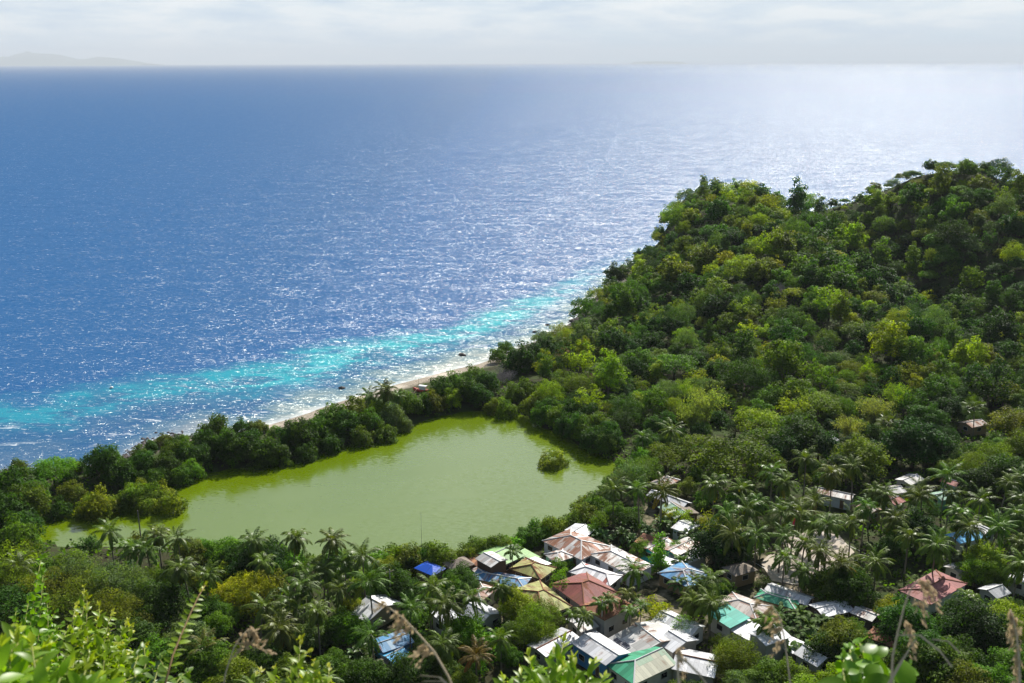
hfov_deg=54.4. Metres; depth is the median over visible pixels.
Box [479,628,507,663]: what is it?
shrub
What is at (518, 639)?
shrub
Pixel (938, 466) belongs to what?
broadleaf tree
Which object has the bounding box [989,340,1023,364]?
hillside tree
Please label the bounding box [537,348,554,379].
hillside tree
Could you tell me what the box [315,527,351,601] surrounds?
coconut palm
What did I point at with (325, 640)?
shrub
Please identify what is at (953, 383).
hillside tree
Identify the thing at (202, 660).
broadleaf tree
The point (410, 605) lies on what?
coconut palm
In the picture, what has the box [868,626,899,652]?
house
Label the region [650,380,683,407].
hillside feathery tree
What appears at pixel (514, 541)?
shrub
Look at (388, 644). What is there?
house
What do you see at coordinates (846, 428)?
tree
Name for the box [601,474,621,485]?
shrub
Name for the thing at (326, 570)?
coconut palm
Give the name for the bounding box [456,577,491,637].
coconut palm
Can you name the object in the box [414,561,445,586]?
tarpaulin hut
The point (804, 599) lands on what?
house
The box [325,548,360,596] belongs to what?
coconut palm
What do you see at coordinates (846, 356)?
hillside spreading tree
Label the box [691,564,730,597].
coconut palm
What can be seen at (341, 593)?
coconut palm
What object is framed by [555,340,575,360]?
hillside tree
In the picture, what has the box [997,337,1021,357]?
hillside feathery tree
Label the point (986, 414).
shrub
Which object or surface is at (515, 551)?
garden palm
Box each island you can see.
[0,51,160,65]
[629,61,687,63]
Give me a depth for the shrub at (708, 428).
270.55 m
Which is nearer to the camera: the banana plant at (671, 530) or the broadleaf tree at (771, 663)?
the broadleaf tree at (771, 663)
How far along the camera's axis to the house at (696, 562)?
198.00 m
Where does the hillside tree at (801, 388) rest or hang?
on the ground at (654, 586)
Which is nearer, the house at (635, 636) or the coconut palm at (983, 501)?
the house at (635, 636)
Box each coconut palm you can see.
[0,549,37,582]
[91,517,127,569]
[112,538,145,578]
[125,529,164,573]
[144,524,171,569]
[158,523,196,562]
[160,555,199,608]
[183,628,227,671]
[191,559,225,610]
[231,667,271,682]
[237,526,270,558]
[240,588,285,640]
[246,551,279,600]
[255,607,301,655]
[271,581,306,627]
[278,568,325,612]
[279,528,312,591]
[280,546,321,588]
[282,593,311,625]
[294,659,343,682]
[300,599,335,656]
[306,554,343,612]
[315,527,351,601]
[323,573,354,613]
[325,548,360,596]
[340,537,382,597]
[346,558,392,613]
[349,614,388,659]
[355,385,381,408]
[372,377,396,404]
[374,385,396,403]
[391,589,429,648]
[393,388,406,406]
[414,566,455,629]
[420,585,468,629]
[426,627,461,675]
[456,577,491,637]
[457,635,496,677]
[483,621,517,671]
[485,576,515,619]
[597,476,631,528]
[615,556,652,593]
[623,475,651,534]
[631,428,653,448]
[646,471,681,532]
[655,417,687,457]
[676,569,712,616]
[676,588,702,619]
[690,581,731,638]
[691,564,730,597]
[693,472,729,514]
[710,500,743,526]
[711,514,754,563]
[725,474,756,518]
[729,491,766,528]
[740,521,775,567]
[744,492,769,527]
[746,610,786,639]
[756,461,789,513]
[763,496,799,552]
[766,544,802,585]
[768,522,797,572]
[769,471,800,523]
[780,495,822,551]
[786,529,820,563]
[789,560,820,591]
[790,445,821,494]
[798,486,832,515]
[798,512,822,535]
[802,538,833,570]
[811,512,845,558]
[813,463,847,518]
[819,545,863,577]
[833,502,868,557]
[836,454,869,511]
[851,496,879,546]
[855,542,896,594]
[861,481,889,528]
[872,482,902,530]
[877,502,910,554]
[892,521,925,574]
[901,484,936,509]
[902,476,939,512]
[914,525,957,572]
[926,461,967,515]
[936,484,967,531]
[942,502,975,555]
[946,513,988,559]
[960,481,1002,526]
[979,508,1022,552]
[996,471,1023,519]
[996,547,1023,599]
[998,503,1023,542]
[1002,532,1023,579]
[1003,486,1023,535]
[1004,464,1023,503]
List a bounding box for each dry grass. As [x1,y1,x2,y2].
[223,626,277,682]
[372,599,451,682]
[675,645,706,682]
[752,597,790,682]
[888,579,960,682]
[1006,609,1023,682]
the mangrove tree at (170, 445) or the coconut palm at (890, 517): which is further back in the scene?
the mangrove tree at (170, 445)
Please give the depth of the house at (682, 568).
190.78 m
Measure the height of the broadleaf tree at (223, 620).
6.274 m
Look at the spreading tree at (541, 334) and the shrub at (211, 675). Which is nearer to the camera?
the shrub at (211, 675)
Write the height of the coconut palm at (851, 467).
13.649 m
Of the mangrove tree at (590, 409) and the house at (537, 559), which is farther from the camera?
the mangrove tree at (590, 409)
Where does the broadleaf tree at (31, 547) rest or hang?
on the ground at (654, 586)
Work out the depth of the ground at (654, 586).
247.98 m
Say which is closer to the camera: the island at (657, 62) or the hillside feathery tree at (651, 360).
the hillside feathery tree at (651, 360)
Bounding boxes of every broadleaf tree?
[0,539,37,581]
[12,539,43,567]
[102,616,162,655]
[124,632,186,682]
[128,590,176,633]
[130,575,195,627]
[154,565,184,584]
[154,631,195,667]
[163,619,214,660]
[175,635,213,668]
[177,636,239,682]
[186,593,228,626]
[203,610,236,638]
[203,652,267,682]
[215,603,240,625]
[217,545,240,566]
[223,553,258,578]
[231,539,286,580]
[237,640,283,678]
[263,534,290,566]
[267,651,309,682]
[279,630,315,657]
[284,616,330,652]
[307,647,351,682]
[321,605,364,646]
[333,614,370,646]
[336,597,364,612]
[337,655,393,682]
[365,561,411,596]
[371,555,400,573]
[380,650,432,682]
[388,572,422,604]
[406,635,448,674]
[427,656,461,682]
[438,626,474,662]
[440,572,463,601]
[440,606,490,653]
[442,561,478,584]
[444,665,478,682]
[452,572,481,603]
[495,646,523,667]
[498,586,537,622]
[549,557,568,575]
[553,347,569,357]
[565,560,574,568]
[586,522,602,538]
[589,510,609,526]
[598,401,613,416]
[600,501,628,523]
[612,506,640,531]
[615,383,632,398]
[626,447,653,462]
[629,538,649,557]
[637,430,663,451]
[638,594,673,620]
[642,414,666,433]
[655,503,678,520]
[658,432,673,445]
[660,410,676,426]
[669,539,680,545]
[672,506,693,524]
[677,476,697,496]
[687,518,744,566]
[702,540,744,570]
[708,632,728,648]
[713,522,760,563]
[721,669,757,682]
[737,457,759,478]
[737,662,774,682]
[747,390,763,404]
[756,655,787,682]
[760,456,791,485]
[763,425,805,467]
[767,409,835,457]
[767,656,818,682]
[775,387,810,417]
[784,673,817,682]
[787,409,808,421]
[800,426,841,462]
[802,571,846,601]
[803,629,852,669]
[808,614,868,659]
[809,364,831,377]
[810,560,868,599]
[815,662,862,682]
[821,418,842,434]
[827,452,870,484]
[828,565,881,607]
[830,432,895,479]
[833,629,874,659]
[839,433,860,446]
[842,394,857,404]
[843,401,865,418]
[851,418,867,433]
[853,379,867,387]
[855,370,878,386]
[856,421,882,441]
[872,532,911,564]
[872,594,898,621]
[872,617,904,641]
[874,592,944,645]
[875,430,915,464]
[878,524,921,549]
[879,416,951,468]
[881,644,941,682]
[883,361,907,379]
[884,628,957,682]
[889,360,923,385]
[898,505,940,549]
[900,635,981,682]
[904,401,951,433]
[912,430,963,465]
[927,458,961,479]
[928,394,971,421]
[934,591,986,636]
[936,611,980,647]
[936,658,1003,682]
[940,597,1009,655]
[941,447,971,468]
[947,360,962,377]
[947,633,987,665]
[954,551,999,586]
[956,460,1005,499]
[962,538,1009,569]
[966,391,985,410]
[967,616,1015,657]
[968,661,1023,682]
[976,560,1012,586]
[980,452,1023,495]
[985,641,1023,682]
[987,437,1019,452]
[998,428,1023,459]
[1002,389,1023,408]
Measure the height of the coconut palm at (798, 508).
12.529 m
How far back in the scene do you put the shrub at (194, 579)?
190.74 m
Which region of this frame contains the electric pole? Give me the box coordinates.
[598,600,605,629]
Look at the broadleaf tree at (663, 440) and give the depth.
256.42 m
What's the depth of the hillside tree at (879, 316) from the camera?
353.00 m
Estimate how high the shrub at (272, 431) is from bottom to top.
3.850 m
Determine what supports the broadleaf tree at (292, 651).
on the ground at (654, 586)
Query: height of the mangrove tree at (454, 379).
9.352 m
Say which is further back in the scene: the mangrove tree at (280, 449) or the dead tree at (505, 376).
the dead tree at (505, 376)
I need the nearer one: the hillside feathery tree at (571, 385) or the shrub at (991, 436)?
the shrub at (991, 436)
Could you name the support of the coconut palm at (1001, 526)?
on the ground at (654, 586)
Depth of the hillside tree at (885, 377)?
301.75 m
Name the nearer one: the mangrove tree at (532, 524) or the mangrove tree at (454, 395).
the mangrove tree at (532, 524)
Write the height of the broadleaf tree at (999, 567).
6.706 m
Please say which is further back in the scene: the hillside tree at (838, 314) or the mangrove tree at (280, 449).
the hillside tree at (838, 314)
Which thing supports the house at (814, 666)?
on the ground at (654, 586)
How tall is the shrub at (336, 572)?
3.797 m
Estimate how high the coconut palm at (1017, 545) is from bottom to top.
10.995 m
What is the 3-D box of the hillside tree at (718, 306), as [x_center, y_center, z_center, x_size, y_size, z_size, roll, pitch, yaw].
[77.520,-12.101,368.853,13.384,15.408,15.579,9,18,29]
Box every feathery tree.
[0,560,32,592]
[12,565,82,617]
[39,569,121,634]
[44,549,105,600]
[78,559,145,615]
[87,587,154,636]
[106,566,153,616]
[136,566,160,585]
[170,582,192,602]
[231,569,281,617]
[502,614,542,650]
[512,601,559,641]
[522,617,556,644]
[527,594,566,627]
[533,378,566,403]
[549,321,575,341]
[549,349,579,377]
[552,369,571,380]
[562,371,601,395]
[563,376,581,393]
[564,390,589,404]
[588,303,617,323]
[601,468,638,499]
[605,392,646,418]
[607,412,634,431]
[611,458,651,495]
[620,332,637,350]
[621,407,645,425]
[627,454,663,484]
[629,388,644,400]
[644,352,661,370]
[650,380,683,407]
[661,307,693,331]
[661,396,686,415]
[665,378,699,403]
[670,327,700,353]
[671,326,694,343]
[674,302,698,319]
[680,392,699,409]
[689,422,709,435]
[692,286,725,308]
[695,328,709,340]
[695,376,715,394]
[708,644,753,680]
[711,633,762,678]
[715,356,770,398]
[724,418,747,436]
[730,290,758,313]
[736,398,751,410]
[743,368,783,390]
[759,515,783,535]
[771,414,795,431]
[773,305,806,329]
[799,342,823,366]
[801,320,820,334]
[814,328,841,346]
[820,352,845,373]
[827,394,855,414]
[828,329,842,341]
[831,397,858,420]
[835,359,863,379]
[837,368,858,383]
[844,616,868,640]
[852,352,873,366]
[871,362,890,376]
[882,306,913,323]
[900,302,926,319]
[913,499,942,522]
[919,305,954,340]
[926,337,952,357]
[937,425,961,440]
[939,371,965,394]
[953,451,989,476]
[954,382,978,401]
[961,334,982,349]
[963,410,986,421]
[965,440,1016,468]
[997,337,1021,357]
[1001,615,1023,648]
[1014,370,1022,385]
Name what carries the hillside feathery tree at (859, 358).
on the ground at (654, 586)
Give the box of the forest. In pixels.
[568,157,1023,343]
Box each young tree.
[549,567,569,587]
[670,613,694,629]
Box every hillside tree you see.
[531,349,558,372]
[534,336,557,355]
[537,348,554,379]
[546,331,569,348]
[549,371,569,398]
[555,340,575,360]
[560,339,595,374]
[569,322,600,349]
[570,317,602,334]
[573,383,606,410]
[574,314,587,334]
[575,335,590,367]
[584,362,615,389]
[592,348,628,398]
[594,327,625,352]
[594,344,615,358]
[597,317,623,339]
[597,393,618,407]
[601,298,615,323]
[603,318,626,330]
[605,357,631,377]
[607,279,645,309]
[615,283,637,317]
[615,352,634,373]
[620,316,635,329]
[621,332,647,352]
[622,339,639,354]
[623,347,653,368]
[623,356,650,384]
[625,320,644,336]
[629,375,649,391]
[632,391,646,404]
[633,310,649,333]
[636,386,667,417]
[637,325,648,341]
[641,331,664,348]
[646,314,667,333]
[648,302,664,318]
[648,324,666,340]
[648,357,665,382]
[649,347,666,361]
[656,304,678,320]
[656,316,684,343]
[667,342,686,356]
[668,298,685,311]
[683,368,711,384]
[683,377,698,392]
[687,340,707,360]
[687,367,701,377]
[691,351,706,371]
[695,316,711,327]
[696,307,716,321]
[700,287,735,317]
[700,379,727,397]
[701,358,726,380]
[702,317,717,343]
[703,337,726,359]
[707,355,728,369]
[712,330,729,353]
[714,312,743,336]
[714,386,735,410]
[716,374,735,391]
[721,344,738,362]
[721,359,746,385]
[725,325,744,349]
[726,296,762,321]
[726,385,737,399]
[729,319,755,365]
[734,319,758,336]
[734,405,747,412]
[742,310,757,329]
[744,398,775,415]
[748,344,764,358]
[748,346,771,368]
[753,338,762,346]
[755,324,769,340]
[757,338,811,380]
[757,384,784,411]
[760,307,785,323]
[761,341,774,351]
[762,316,778,335]
[764,290,786,312]
[766,376,788,387]
[767,318,806,346]
[769,322,793,333]
[772,375,817,409]
[781,331,807,351]
[784,334,805,378]
[793,299,818,317]
[794,310,815,327]
[802,285,829,311]
[802,324,816,340]
[805,357,837,394]
[807,285,848,320]
[811,375,823,386]
[815,337,834,352]
[817,301,829,326]
[827,378,840,396]
[828,378,847,389]
[830,289,853,325]
[841,312,862,324]
[842,339,868,358]
[845,297,864,317]
[850,322,882,349]
[854,357,880,375]
[854,374,886,402]
[860,304,879,323]
[865,317,880,329]
[867,319,915,363]
[868,322,886,332]
[876,365,902,383]
[877,307,887,320]
[878,298,896,322]
[892,313,906,336]
[892,335,935,365]
[892,386,928,411]
[897,347,927,379]
[904,310,936,342]
[906,373,925,396]
[910,362,939,387]
[916,372,957,403]
[924,341,945,362]
[927,348,943,371]
[928,358,963,378]
[929,377,958,395]
[931,322,958,340]
[941,323,963,354]
[948,335,990,374]
[955,326,990,344]
[958,365,987,383]
[959,362,996,391]
[966,358,1013,411]
[973,343,1004,364]
[978,305,1022,342]
[980,328,1002,344]
[984,364,1015,380]
[986,354,1007,397]
[988,381,1023,405]
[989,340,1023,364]
[1012,376,1023,393]
[1017,363,1023,383]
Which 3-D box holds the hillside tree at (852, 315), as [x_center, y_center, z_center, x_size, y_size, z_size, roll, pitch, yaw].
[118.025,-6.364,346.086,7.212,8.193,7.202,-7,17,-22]
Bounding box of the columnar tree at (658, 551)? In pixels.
[647,531,669,572]
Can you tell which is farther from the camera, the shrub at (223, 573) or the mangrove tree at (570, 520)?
the mangrove tree at (570, 520)
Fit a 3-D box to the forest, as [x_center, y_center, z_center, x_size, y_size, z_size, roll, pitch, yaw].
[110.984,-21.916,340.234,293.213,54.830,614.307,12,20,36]
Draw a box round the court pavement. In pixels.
[761,531,853,585]
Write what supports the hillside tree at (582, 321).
on the ground at (654, 586)
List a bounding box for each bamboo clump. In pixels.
[675,400,711,433]
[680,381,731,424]
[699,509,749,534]
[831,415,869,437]
[855,394,899,428]
[879,380,914,416]
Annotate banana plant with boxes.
[343,647,359,662]
[347,643,376,660]
[591,528,613,544]
[611,526,631,544]
[615,523,636,535]
[623,533,637,547]
[639,524,658,535]
[651,515,676,532]
[664,521,675,536]
[666,575,687,591]
[670,551,692,562]
[678,528,694,538]
[689,520,704,533]
[753,538,770,555]
[767,601,791,625]
[782,612,801,630]
[783,626,791,634]
[783,640,799,656]
[787,625,810,641]
[790,602,814,627]
[794,614,822,631]
[796,628,816,643]
[810,613,833,630]
[941,554,962,564]
[954,546,971,560]
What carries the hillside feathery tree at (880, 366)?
on the ground at (654, 586)
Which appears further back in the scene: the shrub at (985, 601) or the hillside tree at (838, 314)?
the hillside tree at (838, 314)
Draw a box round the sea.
[0,63,1023,469]
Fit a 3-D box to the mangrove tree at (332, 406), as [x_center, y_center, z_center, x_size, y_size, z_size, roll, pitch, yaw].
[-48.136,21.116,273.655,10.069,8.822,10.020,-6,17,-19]
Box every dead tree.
[493,364,507,374]
[496,373,513,383]
[501,370,517,381]
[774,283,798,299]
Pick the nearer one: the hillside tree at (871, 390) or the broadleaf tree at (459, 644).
the broadleaf tree at (459, 644)
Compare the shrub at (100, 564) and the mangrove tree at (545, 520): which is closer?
the shrub at (100, 564)
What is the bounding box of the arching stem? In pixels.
[157,580,207,682]
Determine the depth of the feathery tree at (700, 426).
265.34 m
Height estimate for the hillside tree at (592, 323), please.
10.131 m
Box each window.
[535,651,540,659]
[578,653,584,661]
[608,624,613,632]
[611,671,616,680]
[661,671,667,679]
[716,623,722,631]
[742,574,747,580]
[802,661,809,668]
[857,618,864,625]
[950,571,956,577]
[984,594,990,601]
[1014,582,1021,589]
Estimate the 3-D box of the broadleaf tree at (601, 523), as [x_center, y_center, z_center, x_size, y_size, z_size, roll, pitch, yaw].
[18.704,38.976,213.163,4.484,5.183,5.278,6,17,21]
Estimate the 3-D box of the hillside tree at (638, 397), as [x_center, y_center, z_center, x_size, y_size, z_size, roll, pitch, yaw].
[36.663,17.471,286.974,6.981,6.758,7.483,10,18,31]
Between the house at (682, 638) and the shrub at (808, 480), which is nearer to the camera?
the house at (682, 638)
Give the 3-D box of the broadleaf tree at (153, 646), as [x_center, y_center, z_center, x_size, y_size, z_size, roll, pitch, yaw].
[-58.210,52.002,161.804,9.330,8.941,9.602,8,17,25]
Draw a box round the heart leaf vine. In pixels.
[817,636,918,682]
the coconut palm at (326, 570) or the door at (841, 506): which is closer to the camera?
the coconut palm at (326, 570)
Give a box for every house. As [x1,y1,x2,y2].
[352,594,401,629]
[374,629,414,657]
[378,647,408,665]
[432,609,458,635]
[461,602,500,635]
[464,582,497,605]
[466,553,480,567]
[473,568,530,593]
[475,551,507,572]
[477,543,524,573]
[509,557,556,585]
[510,579,572,623]
[520,548,539,560]
[527,556,551,564]
[527,627,578,667]
[542,528,609,567]
[544,549,573,573]
[551,571,621,610]
[565,523,593,536]
[566,617,598,636]
[568,561,622,590]
[571,631,630,680]
[579,592,634,637]
[590,544,653,585]
[607,646,674,682]
[609,620,674,651]
[634,533,659,551]
[641,537,672,562]
[646,476,679,492]
[646,489,690,510]
[652,610,705,644]
[657,560,708,597]
[658,501,698,521]
[661,629,698,659]
[662,553,677,569]
[663,537,698,555]
[671,519,699,540]
[671,648,718,682]
[680,551,705,568]
[707,604,749,639]
[719,591,768,624]
[730,619,759,649]
[748,624,791,660]
[754,588,799,618]
[764,583,814,615]
[783,637,803,661]
[793,644,832,675]
[808,599,852,627]
[817,487,855,509]
[850,605,879,630]
[856,505,881,523]
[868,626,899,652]
[885,496,905,513]
[889,485,906,498]
[895,473,923,494]
[898,569,967,614]
[929,490,952,510]
[939,476,961,493]
[943,562,969,582]
[945,530,988,554]
[959,419,986,435]
[971,525,996,541]
[977,583,1011,605]
[1008,573,1023,595]
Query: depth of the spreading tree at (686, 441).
245.35 m
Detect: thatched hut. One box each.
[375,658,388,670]
[442,556,474,572]
[722,561,757,587]
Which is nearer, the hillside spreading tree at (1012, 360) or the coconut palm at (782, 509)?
the coconut palm at (782, 509)
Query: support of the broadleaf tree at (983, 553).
on the ground at (654, 586)
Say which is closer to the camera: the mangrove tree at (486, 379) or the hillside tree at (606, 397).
the hillside tree at (606, 397)
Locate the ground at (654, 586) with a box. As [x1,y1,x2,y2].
[0,170,1023,682]
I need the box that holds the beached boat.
[411,379,427,393]
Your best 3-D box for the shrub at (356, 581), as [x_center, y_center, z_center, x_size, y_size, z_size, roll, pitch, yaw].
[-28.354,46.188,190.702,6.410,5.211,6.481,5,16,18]
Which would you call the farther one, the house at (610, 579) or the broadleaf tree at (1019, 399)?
the broadleaf tree at (1019, 399)
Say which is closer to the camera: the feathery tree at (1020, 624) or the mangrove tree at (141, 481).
the feathery tree at (1020, 624)
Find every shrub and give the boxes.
[0,613,11,627]
[0,618,125,682]
[7,553,69,680]
[24,555,59,579]
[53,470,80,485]
[53,548,84,573]
[56,584,150,682]
[73,533,101,553]
[91,562,109,576]
[124,642,193,682]
[127,530,151,547]
[156,630,167,639]
[164,621,179,634]
[172,434,181,441]
[186,568,204,591]
[197,581,223,598]
[204,666,222,682]
[211,559,230,583]
[228,642,249,661]
[247,634,335,682]
[258,568,290,593]
[266,425,278,436]
[276,606,292,615]
[314,632,333,647]
[329,561,344,578]
[347,568,372,596]
[382,542,396,554]
[404,604,429,629]
[409,627,428,645]
[412,579,428,601]
[418,586,445,612]
[445,661,474,682]
[462,535,486,548]
[464,657,487,675]
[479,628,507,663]
[488,617,512,642]
[492,632,612,682]
[500,535,525,550]
[509,630,528,645]
[520,665,546,681]
[527,659,547,676]
[590,507,613,529]
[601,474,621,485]
[615,457,624,467]
[626,506,644,518]
[636,519,646,530]
[646,461,665,480]
[667,678,686,682]
[675,410,687,424]
[675,427,687,438]
[685,468,702,482]
[687,678,703,682]
[688,463,704,477]
[692,490,715,504]
[693,499,711,511]
[695,516,708,529]
[696,421,711,433]
[707,468,721,477]
[710,410,733,426]
[710,581,739,599]
[713,475,726,484]
[720,492,741,505]
[728,480,742,494]
[741,479,757,493]
[753,574,772,589]
[760,495,771,509]
[799,473,812,485]
[801,463,816,473]
[804,670,816,682]
[811,460,828,473]
[811,472,825,485]
[819,411,834,419]
[859,599,875,609]
[866,471,882,480]
[869,438,884,452]
[879,451,900,469]
[908,471,924,481]
[924,465,937,479]
[929,557,945,570]
[946,422,957,430]
[947,504,969,521]
[963,441,980,453]
[974,501,996,516]
[976,513,997,527]
[977,597,990,606]
[978,410,993,423]
[981,432,998,443]
[1002,596,1023,618]
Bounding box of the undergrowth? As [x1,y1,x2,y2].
[0,170,1023,682]
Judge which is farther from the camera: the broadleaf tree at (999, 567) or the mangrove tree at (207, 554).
the mangrove tree at (207, 554)
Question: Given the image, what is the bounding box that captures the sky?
[0,0,1023,64]
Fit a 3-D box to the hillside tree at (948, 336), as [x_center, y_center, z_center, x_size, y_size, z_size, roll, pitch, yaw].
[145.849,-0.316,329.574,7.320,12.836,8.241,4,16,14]
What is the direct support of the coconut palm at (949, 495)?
on the ground at (654, 586)
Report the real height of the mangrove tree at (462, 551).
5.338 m
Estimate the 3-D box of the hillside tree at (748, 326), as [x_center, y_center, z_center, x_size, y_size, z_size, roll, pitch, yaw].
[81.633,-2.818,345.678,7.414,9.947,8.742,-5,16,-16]
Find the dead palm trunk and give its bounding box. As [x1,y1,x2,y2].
[137,510,140,537]
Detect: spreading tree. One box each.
[0,579,58,625]
[27,456,80,485]
[205,578,256,606]
[220,569,274,603]
[531,330,554,341]
[609,375,637,394]
[636,311,653,319]
[644,441,691,471]
[648,352,698,381]
[670,433,721,465]
[681,349,711,362]
[685,435,785,481]
[704,342,716,354]
[732,408,782,431]
[735,426,787,456]
[794,391,847,422]
[811,389,835,411]
[823,350,855,363]
[827,381,862,396]
[837,320,873,336]
[886,383,908,390]
[980,405,1023,438]
[986,597,1023,635]
[993,408,1016,415]
[1005,355,1023,375]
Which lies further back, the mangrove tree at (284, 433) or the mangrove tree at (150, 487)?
the mangrove tree at (284, 433)
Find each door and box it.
[595,664,599,677]
[839,500,843,508]
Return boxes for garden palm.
[504,543,522,566]
[563,607,580,629]
[570,606,596,633]
[588,595,611,614]
[598,591,621,610]
[616,586,636,603]
[619,604,642,625]
[632,598,651,621]
[952,588,980,599]
[962,590,984,603]
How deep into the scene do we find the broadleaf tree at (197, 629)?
167.87 m
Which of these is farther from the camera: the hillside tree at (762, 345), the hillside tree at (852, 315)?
the hillside tree at (852, 315)
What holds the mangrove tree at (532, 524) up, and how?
on the ground at (654, 586)
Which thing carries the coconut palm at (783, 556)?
on the ground at (654, 586)
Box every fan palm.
[874,410,899,430]
[959,394,986,436]
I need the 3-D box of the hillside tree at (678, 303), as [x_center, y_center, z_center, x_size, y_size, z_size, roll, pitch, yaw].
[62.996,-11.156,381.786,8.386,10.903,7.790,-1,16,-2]
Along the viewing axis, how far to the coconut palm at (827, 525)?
195.01 m
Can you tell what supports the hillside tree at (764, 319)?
on the ground at (654, 586)
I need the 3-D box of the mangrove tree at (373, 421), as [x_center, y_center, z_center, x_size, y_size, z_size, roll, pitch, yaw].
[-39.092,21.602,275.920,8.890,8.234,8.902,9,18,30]
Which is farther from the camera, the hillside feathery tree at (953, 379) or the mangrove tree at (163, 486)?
the hillside feathery tree at (953, 379)
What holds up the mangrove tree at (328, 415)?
on the ground at (654, 586)
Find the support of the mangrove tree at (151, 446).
on the ground at (654, 586)
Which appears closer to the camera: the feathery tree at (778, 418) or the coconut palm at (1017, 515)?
the coconut palm at (1017, 515)
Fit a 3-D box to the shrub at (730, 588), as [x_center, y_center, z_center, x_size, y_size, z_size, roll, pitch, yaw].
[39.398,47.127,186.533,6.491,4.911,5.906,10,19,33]
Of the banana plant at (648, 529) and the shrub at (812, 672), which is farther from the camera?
the banana plant at (648, 529)
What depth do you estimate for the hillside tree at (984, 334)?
338.75 m
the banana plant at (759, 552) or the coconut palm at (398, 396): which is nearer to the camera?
the banana plant at (759, 552)
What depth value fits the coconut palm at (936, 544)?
188.38 m
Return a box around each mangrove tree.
[0,464,35,499]
[0,491,38,528]
[0,513,44,558]
[2,511,47,543]
[5,481,51,519]
[7,457,30,470]
[8,459,29,476]
[17,478,52,507]
[41,495,75,523]
[55,479,89,504]
[64,458,82,473]
[71,482,120,523]
[74,493,99,517]
[79,442,125,481]
[91,494,120,516]
[98,451,135,486]
[113,489,138,516]
[116,459,147,487]
[118,481,152,505]
[124,450,154,479]
[129,443,146,457]
[132,481,166,511]
[132,494,158,516]
[134,477,147,487]
[143,465,171,489]
[144,439,158,452]
[151,450,183,474]
[153,490,189,518]
[155,432,171,447]
[155,478,175,497]
[159,439,183,459]
[165,465,194,489]
[168,536,207,565]
[172,435,202,462]
[181,458,207,478]
[182,443,212,471]
[189,428,218,456]
[194,537,215,561]
[195,413,232,447]
[204,539,221,557]
[207,427,237,459]
[210,535,240,567]
[217,539,246,570]
[219,432,253,467]
[228,415,252,438]
[233,428,264,461]
[245,420,262,435]
[246,441,277,471]
[254,419,268,433]
[256,435,292,468]
[263,538,287,573]
[275,425,301,448]
[280,456,294,467]
[283,416,320,452]
[283,550,310,576]
[292,441,319,464]
[302,415,329,446]
[312,409,339,438]
[318,433,346,455]
[322,548,344,566]
[323,401,351,432]
[333,550,356,574]
[334,410,363,440]
[341,395,369,420]
[347,424,376,447]
[357,407,384,430]
[362,546,389,572]
[368,400,386,416]
[371,421,397,444]
[379,401,408,429]
[383,545,408,571]
[386,540,422,574]
[389,388,406,406]
[397,414,413,433]
[400,391,424,414]
[401,553,423,575]
[413,548,426,565]
[414,392,433,414]
[419,542,442,565]
[423,388,448,411]
[424,539,458,572]
[427,375,453,399]
[442,369,468,394]
[443,387,461,407]
[455,374,479,401]
[455,542,478,557]
[458,363,488,386]
[464,537,486,556]
[467,383,494,407]
[475,371,501,392]
[477,535,496,550]
[481,397,499,415]
[484,533,515,547]
[488,347,505,363]
[494,396,519,419]
[497,340,515,354]
[499,340,536,375]
[502,380,526,402]
[512,527,541,549]
[514,376,537,399]
[517,390,542,416]
[521,341,546,370]
[524,516,551,545]
[529,350,549,370]
[530,400,552,426]
[534,515,559,543]
[537,447,566,470]
[538,395,563,409]
[544,515,569,536]
[545,404,567,427]
[553,410,576,436]
[555,455,570,467]
[556,508,586,531]
[558,397,578,418]
[562,411,587,440]
[566,501,597,524]
[570,414,597,442]
[571,402,598,421]
[574,491,593,503]
[579,425,607,453]
[581,491,608,520]
[585,411,613,430]
[591,487,618,505]
[592,431,619,457]
[595,420,626,448]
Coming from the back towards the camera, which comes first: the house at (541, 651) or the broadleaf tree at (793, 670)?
the house at (541, 651)
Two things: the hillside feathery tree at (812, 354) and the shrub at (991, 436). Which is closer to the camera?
the shrub at (991, 436)
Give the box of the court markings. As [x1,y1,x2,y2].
[752,532,866,583]
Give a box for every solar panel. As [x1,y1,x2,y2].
[612,638,621,644]
[620,642,630,648]
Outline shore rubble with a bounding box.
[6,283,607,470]
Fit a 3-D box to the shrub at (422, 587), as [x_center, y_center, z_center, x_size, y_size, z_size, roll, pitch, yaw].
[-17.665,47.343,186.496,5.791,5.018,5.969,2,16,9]
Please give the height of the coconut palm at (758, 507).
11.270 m
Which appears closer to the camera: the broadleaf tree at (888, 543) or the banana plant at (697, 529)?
the broadleaf tree at (888, 543)
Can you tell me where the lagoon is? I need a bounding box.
[37,411,615,555]
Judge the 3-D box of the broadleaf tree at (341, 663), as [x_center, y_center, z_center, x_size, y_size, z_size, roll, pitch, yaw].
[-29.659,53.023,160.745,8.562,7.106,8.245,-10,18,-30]
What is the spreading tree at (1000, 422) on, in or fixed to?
on the ground at (654, 586)
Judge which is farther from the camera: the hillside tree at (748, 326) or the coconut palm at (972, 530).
the hillside tree at (748, 326)
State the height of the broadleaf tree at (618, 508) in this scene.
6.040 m

